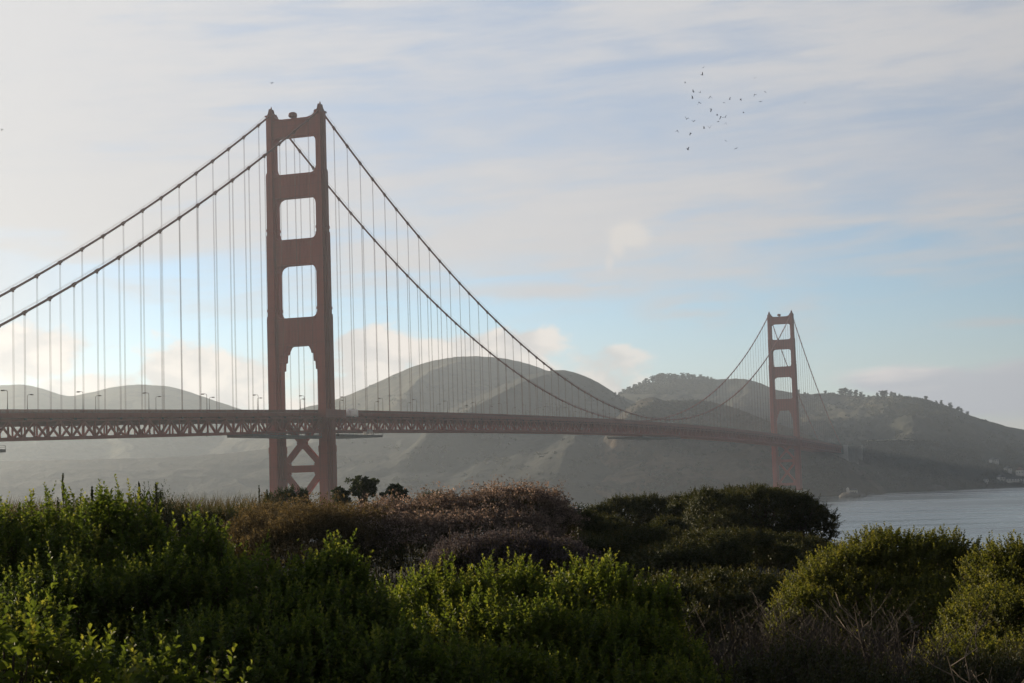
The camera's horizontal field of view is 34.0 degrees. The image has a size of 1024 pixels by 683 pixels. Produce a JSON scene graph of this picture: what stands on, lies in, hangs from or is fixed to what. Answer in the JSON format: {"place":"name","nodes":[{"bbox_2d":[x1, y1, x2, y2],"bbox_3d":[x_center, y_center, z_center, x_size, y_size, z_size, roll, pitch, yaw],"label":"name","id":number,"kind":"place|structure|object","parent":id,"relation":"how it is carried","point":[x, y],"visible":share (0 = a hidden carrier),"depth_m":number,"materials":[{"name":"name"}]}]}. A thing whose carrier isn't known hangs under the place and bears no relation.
{"place":"outdoors","nodes":[
{"label":"outdoors","id":0,"kind":"place"},
{"bbox_2d":[0,384,252,460],"bbox_3d":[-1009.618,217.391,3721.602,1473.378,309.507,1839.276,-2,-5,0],"label":"hill","id":1,"kind":"structure","parent":0,"point":[128,397],"depth_m":3620.48,"materials":[{"name":"grey"}]},
{"bbox_2d":[0,487,285,568],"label":"tall grass","id":2,"kind":"structure","parent":0,"point":[225,505],"depth_m":48.13,"materials":[{"name":"plant"}]},
{"bbox_2d":[0,370,630,509],"bbox_3d":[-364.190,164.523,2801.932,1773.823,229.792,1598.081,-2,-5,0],"label":"hill","id":3,"kind":"structure","parent":0,"point":[227,474],"depth_m":2479.54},
{"bbox_2d":[335,374,700,491],"bbox_3d":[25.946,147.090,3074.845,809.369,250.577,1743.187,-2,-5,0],"label":"woodland","id":4,"kind":"object","parent":3,"relation":"on","point":[536,452],"visible":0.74,"depth_m":2406.48,"materials":[{"name":"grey plant"}]},
{"bbox_2d":[199,356,635,454],"bbox_3d":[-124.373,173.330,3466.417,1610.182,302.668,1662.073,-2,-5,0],"label":"hill","id":5,"kind":"structure","parent":0,"point":[223,444],"depth_m":3396.36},
{"bbox_2d":[0,0,1023,429],"label":"sky","id":6,"kind":"structure","parent":0,"point":[872,193],"materials":[{"name":"blue"}]},
{"bbox_2d":[13,533,1016,682],"bbox_3d":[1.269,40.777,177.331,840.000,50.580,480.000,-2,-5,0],"label":"ground","id":7,"kind":"structure","parent":0,"point":[740,626],"depth_m":33.80,"materials":[{"name":"plant"}]},
{"bbox_2d":[57,473,64,608],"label":"flower stalk","id":8,"kind":"object","parent":7,"relation":"on","point":[62,498],"visible":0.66,"depth_m":25.90,"materials":[{"name":"green plant"}]},
{"bbox_2d":[90,486,93,560],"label":"flower stalk","id":9,"kind":"object","parent":7,"relation":"on","point":[91,493],"visible":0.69,"depth_m":25.90,"materials":[{"name":"green plant"}]},
{"bbox_2d":[0,474,194,682],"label":"evergreen shrub","id":10,"kind":"object","parent":7,"relation":"on","point":[77,545],"visible":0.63,"depth_m":10.89,"materials":[{"name":"green plant"}]},
{"bbox_2d":[0,575,252,682],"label":"evergreen shrub","id":11,"kind":"object","parent":7,"relation":"on","point":[55,660],"visible":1,"depth_m":5.88,"materials":[{"name":"green plant"}]},
{"bbox_2d":[128,481,140,512],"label":"flower stalk","id":12,"kind":"object","parent":7,"relation":"on","point":[139,495],"visible":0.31,"depth_m":27.89,"materials":[{"name":"green plant"}]},
{"bbox_2d":[147,482,161,526],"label":"flower stalk","id":13,"kind":"object","parent":7,"relation":"on","point":[156,498],"visible":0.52,"depth_m":28.88,"materials":[{"name":"green plant"}]},
{"bbox_2d":[102,481,207,566],"bbox_3d":[-6.569,3.608,29.854,2.521,2.285,1.960,-2,-5,0],"label":"dark bush","id":14,"kind":"object","parent":7,"relation":"on","point":[167,517],"visible":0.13,"depth_m":29.71,"materials":[{"name":"green plant"}]},
{"bbox_2d":[67,498,365,682],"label":"evergreen shrub","id":15,"kind":"object","parent":7,"relation":"on","point":[219,607],"visible":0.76,"depth_m":10.07,"materials":[{"name":"green plant"}]},
{"bbox_2d":[173,502,269,572],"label":"dark bush","id":16,"kind":"object","parent":7,"relation":"on","point":[229,514],"visible":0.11,"depth_m":35.64,"materials":[{"name":"green plant"}]},
{"bbox_2d":[258,485,260,558],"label":"flower stalk","id":17,"kind":"object","parent":7,"relation":"on","point":[259,498],"visible":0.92,"depth_m":37.85,"materials":[{"name":"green plant"}]},
{"bbox_2d":[263,484,311,544],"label":"dark bush","id":18,"kind":"object","parent":7,"relation":"on","point":[301,491],"visible":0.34,"depth_m":89.40,"materials":[{"name":"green plant"}]},
{"bbox_2d":[221,490,413,576],"bbox_3d":[-4.038,4.045,35.129,4.255,1.869,4.441,-2,-5,0],"label":"flowering shrub","id":19,"kind":"object","parent":7,"relation":"on","point":[310,524],"visible":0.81,"depth_m":33.88,"materials":[{"name":"reddish-brown leaf"},{"name":"bark"}]},
{"bbox_2d":[330,486,351,505],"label":"wind shaped tree","id":20,"kind":"object","parent":7,"relation":"on","point":[344,492],"visible":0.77,"depth_m":99.38,"materials":[{"name":"green plant"}]},
{"bbox_2d":[344,475,379,504],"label":"wind shaped tree","id":21,"kind":"object","parent":7,"relation":"on","point":[365,485],"visible":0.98,"depth_m":99.29,"materials":[{"name":"green plant"}]},
{"bbox_2d":[225,528,510,682],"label":"evergreen shrub","id":22,"kind":"object","parent":7,"relation":"on","point":[381,646],"visible":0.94,"depth_m":9.36,"materials":[{"name":"green plant"}]},
{"bbox_2d":[379,483,410,505],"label":"wind shaped tree","id":23,"kind":"object","parent":7,"relation":"on","point":[398,486],"visible":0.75,"depth_m":99.19,"materials":[{"name":"green plant"}]},
{"bbox_2d":[417,489,454,509],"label":"dark bush","id":24,"kind":"object","parent":7,"relation":"on","point":[433,495],"visible":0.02,"depth_m":94.58,"materials":[{"name":"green plant"}]},
{"bbox_2d":[332,474,589,574],"bbox_3d":[-1.244,3.861,35.516,5.924,2.024,5.255,-2,-5,0],"label":"flowering shrub","id":25,"kind":"object","parent":7,"relation":"on","point":[537,509],"visible":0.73,"depth_m":34.58,"materials":[{"name":"brown plant"}]},
{"bbox_2d":[416,521,603,593],"bbox_3d":[-0.008,3.494,26.831,3.068,1.242,1.868,-2,-5,0],"label":"flowering shrub","id":26,"kind":"object","parent":7,"relation":"on","point":[462,550],"visible":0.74,"depth_m":26.43,"materials":[{"name":"brown plant"}]},
{"bbox_2d":[369,546,652,682],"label":"evergreen shrub","id":27,"kind":"object","parent":7,"relation":"on","point":[481,608],"visible":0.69,"depth_m":10.63,"materials":[{"name":"green plant"}]},
{"bbox_2d":[555,502,628,554],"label":"dark bush","id":28,"kind":"object","parent":7,"relation":"on","point":[596,523],"visible":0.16,"depth_m":41.42,"materials":[{"name":"green plant"}]},
{"bbox_2d":[518,547,743,682],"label":"evergreen shrub","id":29,"kind":"object","parent":7,"relation":"on","point":[645,617],"visible":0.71,"depth_m":10.97,"materials":[{"name":"green plant"}]},
{"bbox_2d":[584,491,717,532],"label":"dark bush","id":30,"kind":"object","parent":7,"relation":"on","point":[641,507],"visible":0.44,"depth_m":58.97,"materials":[{"name":"green plant"}]},
{"bbox_2d":[545,521,837,579],"bbox_3d":[3.268,4.728,36.909,6.356,1.612,12.778,-4,-5,22],"label":"dark bush","id":31,"kind":"object","parent":7,"relation":"on","point":[644,546],"visible":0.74,"depth_m":34.96,"materials":[{"name":"green plant"}]},
{"bbox_2d":[594,561,822,654],"bbox_3d":[2.461,3.188,20.942,3.007,1.027,8.915,-3,-5,11],"label":"dark bush","id":32,"kind":"object","parent":7,"relation":"on","point":[722,591],"visible":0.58,"depth_m":19.21,"materials":[{"name":"green plant"}]},
{"bbox_2d":[657,482,845,544],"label":"dark bush","id":33,"kind":"object","parent":7,"relation":"on","point":[783,510],"visible":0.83,"depth_m":56.79,"materials":[{"name":"green plant"}]},
{"bbox_2d":[608,579,928,682],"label":"dry brush","id":34,"kind":"object","parent":7,"relation":"on","point":[733,644],"visible":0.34,"depth_m":11.69,"materials":[{"name":"brown plant"}]},
{"bbox_2d":[707,616,979,682],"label":"leafy shrub","id":35,"kind":"object","parent":7,"relation":"on","point":[765,675],"visible":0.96,"depth_m":10.23,"materials":[{"name":"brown plant"}]},
{"bbox_2d":[688,594,1023,682],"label":"dry brush","id":36,"kind":"object","parent":7,"relation":"on","point":[922,654],"visible":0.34,"depth_m":11.54,"materials":[{"name":"brown plant"}]},
{"bbox_2d":[785,590,965,682],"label":"bare branch","id":37,"kind":"object","parent":7,"relation":"on","point":[912,651],"visible":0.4,"depth_m":11.17,"materials":[{"name":"brown plant"}]},
{"bbox_2d":[758,521,999,651],"bbox_3d":[4.007,2.626,17.815,3.049,1.374,2.858,-2,-5,0],"label":"round bush","id":38,"kind":"object","parent":7,"relation":"on","point":[869,552],"visible":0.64,"depth_m":17.49,"materials":[{"name":"green plant"}]},
{"bbox_2d":[821,543,1021,618],"bbox_3d":[6.686,3.592,24.375,4.204,1.141,7.059,-2,-5,0],"label":"dark bush","id":39,"kind":"object","parent":7,"relation":"on","point":[895,579],"depth_m":23.80,"materials":[{"name":"green plant"}]},
{"bbox_2d":[888,624,1023,682],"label":"leafy shrub","id":40,"kind":"object","parent":7,"relation":"on","point":[1007,670],"visible":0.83,"depth_m":10.34,"materials":[{"name":"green plant"}]},
{"bbox_2d":[897,529,1023,682],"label":"round bush","id":41,"kind":"object","parent":7,"relation":"on","point":[993,567],"visible":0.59,"depth_m":14.44,"materials":[{"name":"green plant"}]},
{"bbox_2d":[913,646,1023,682],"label":"bare branch","id":42,"kind":"object","parent":7,"relation":"on","point":[969,672],"visible":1,"depth_m":9.44,"materials":[{"name":"brown plant"}]},
{"bbox_2d":[316,487,1023,551],"bbox_3d":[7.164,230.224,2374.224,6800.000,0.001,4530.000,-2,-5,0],"label":"water","id":43,"kind":"structure","parent":0,"point":[975,513],"depth_m":1384.37,"materials":[{"name":"grey liquid"}]},
{"bbox_2d":[0,102,863,507],"bbox_3d":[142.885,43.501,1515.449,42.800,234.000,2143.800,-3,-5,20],"label":"suspension bridge","id":44,"kind":"structure","parent":43,"relation":"in","point":[316,336],"depth_m":832.82,"materials":[{"name":"orange paint"}]},
{"bbox_2d":[0,445,5,452],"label":"maintenance platform","id":45,"kind":"structure","parent":44,"relation":"hanging from","point":[2,450],"depth_m":581.41,"materials":[{"name":"grey metal"}]},
{"bbox_2d":[206,431,321,438],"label":"maintenance platform","id":46,"kind":"structure","parent":44,"relation":"hanging from","point":[281,436],"depth_m":776.14,"materials":[{"name":"grey metal"}]},
{"bbox_2d":[312,431,382,438],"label":"maintenance platform","id":47,"kind":"structure","parent":44,"relation":"hanging from","point":[345,436],"depth_m":861.42,"materials":[{"name":"grey metal"}]},
{"bbox_2d":[363,429,372,434],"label":"tarpaulin shelter","id":48,"kind":"object","parent":47,"relation":"on","point":[369,430],"visible":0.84,"depth_m":871.28,"materials":[{"name":"grey fabric"}]},
{"bbox_2d":[346,409,357,417],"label":"tarpaulin shelter","id":49,"kind":"object","parent":44,"relation":"attached to","point":[353,413],"visible":0.94,"depth_m":844.59,"materials":[{"name":"white fabric"}]},
{"bbox_2d":[608,435,680,439],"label":"maintenance platform","id":50,"kind":"structure","parent":44,"relation":"hanging from","point":[643,437],"depth_m":1406.24,"materials":[{"name":"grey metal"}]},
{"bbox_2d":[839,492,866,497],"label":"rock","id":51,"kind":"object","parent":43,"relation":"in","point":[851,495],"visible":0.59,"depth_m":2065.18,"materials":[{"name":"grey stone"}]},
{"bbox_2d":[846,487,857,492],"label":"signal station","id":52,"kind":"object","parent":51,"relation":"on","point":[851,490],"visible":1,"depth_m":2069.78,"materials":[{"name":"white paint"}]},
{"bbox_2d":[927,484,946,490],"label":"rock","id":53,"kind":"object","parent":43,"relation":"in","point":[933,487],"visible":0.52,"depth_m":2356.29,"materials":[{"name":"grey stone"}]},
{"bbox_2d":[593,397,887,498],"bbox_3d":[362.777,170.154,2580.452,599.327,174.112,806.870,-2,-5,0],"label":"hill","id":54,"kind":"structure","parent":0,"point":[726,467],"depth_m":2261.38,"materials":[{"name":"green plant"}]},
{"bbox_2d":[620,378,1023,452],"bbox_3d":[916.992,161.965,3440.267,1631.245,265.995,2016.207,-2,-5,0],"label":"hill","id":55,"kind":"structure","parent":0,"point":[923,427],"depth_m":3277.68,"materials":[{"name":"green plant"}]},
{"bbox_2d":[656,374,662,380],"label":"ridge tree","id":56,"kind":"object","parent":55,"relation":"on","point":[658,376],"visible":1,"depth_m":3988.58,"materials":[{"name":"green plant"}]},
{"bbox_2d":[614,378,716,393],"bbox_3d":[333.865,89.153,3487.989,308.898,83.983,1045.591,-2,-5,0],"label":"woodland","id":57,"kind":"object","parent":55,"relation":"on","point":[682,383],"visible":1,"depth_m":3909.88,"materials":[{"name":"green plant"}]},
{"bbox_2d":[665,373,672,378],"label":"ridge tree","id":58,"kind":"object","parent":55,"relation":"on","point":[668,376],"visible":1,"depth_m":3993.55,"materials":[{"name":"green plant"}]},
{"bbox_2d":[638,398,861,492],"bbox_3d":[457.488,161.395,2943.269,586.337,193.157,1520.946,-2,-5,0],"label":"woodland","id":59,"kind":"object","parent":55,"relation":"on","point":[811,481],"visible":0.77,"depth_m":2239.84,"materials":[{"name":"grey plant"}]},
{"bbox_2d":[846,389,853,394],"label":"ridge tree","id":60,"kind":"object","parent":55,"relation":"on","point":[850,392],"visible":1,"depth_m":3701.17,"materials":[{"name":"green plant"}]},
{"bbox_2d":[798,392,958,416],"bbox_3d":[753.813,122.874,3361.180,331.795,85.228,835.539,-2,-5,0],"label":"woodland","id":61,"kind":"object","parent":55,"relation":"on","point":[922,409],"visible":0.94,"depth_m":3346.16,"materials":[{"name":"green plant"}]},
{"bbox_2d":[881,390,888,396],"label":"ridge tree","id":62,"kind":"object","parent":55,"relation":"on","point":[884,392],"visible":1,"depth_m":3537.85,"materials":[{"name":"green plant"}]},
{"bbox_2d":[800,395,1015,444],"bbox_3d":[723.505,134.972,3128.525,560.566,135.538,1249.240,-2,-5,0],"label":"woodland","id":63,"kind":"object","parent":55,"relation":"on","point":[895,433],"visible":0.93,"depth_m":3111.48,"materials":[{"name":"green plant"}]},
{"bbox_2d":[838,439,1023,492],"bbox_3d":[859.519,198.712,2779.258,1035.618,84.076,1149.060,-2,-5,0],"label":"hill","id":64,"kind":"structure","parent":0,"point":[967,474],"depth_m":2468.02,"materials":[{"name":"green plant"}]},
{"bbox_2d":[860,438,1023,489],"bbox_3d":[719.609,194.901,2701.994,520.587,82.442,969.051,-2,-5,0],"label":"woodland","id":65,"kind":"object","parent":64,"relation":"on","point":[926,467],"visible":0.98,"depth_m":2514.91,"materials":[{"name":"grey plant"}]},
{"bbox_2d":[989,458,998,463],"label":"house","id":66,"kind":"structure","parent":64,"relation":"on","point":[994,460],"depth_m":2567.42,"materials":[{"name":"concrete"}]},
{"bbox_2d":[997,475,1004,480],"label":"house","id":67,"kind":"structure","parent":64,"relation":"on","point":[1000,477],"depth_m":2480.22,"materials":[{"name":"white paint"}]},
{"bbox_2d":[1003,467,1011,473],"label":"house","id":68,"kind":"structure","parent":64,"relation":"on","point":[1009,469],"depth_m":2529.41,"materials":[{"name":"concrete"}]},
{"bbox_2d":[1006,477,1023,483],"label":"house","id":69,"kind":"structure","parent":64,"relation":"on","point":[1013,479],"depth_m":2472.32,"materials":[{"name":"white paint"}]},
{"bbox_2d":[1016,467,1023,475],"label":"house","id":70,"kind":"structure","parent":64,"relation":"on","point":[1019,471],"depth_m":2528.57,"materials":[{"name":"white paint"}]}
]}

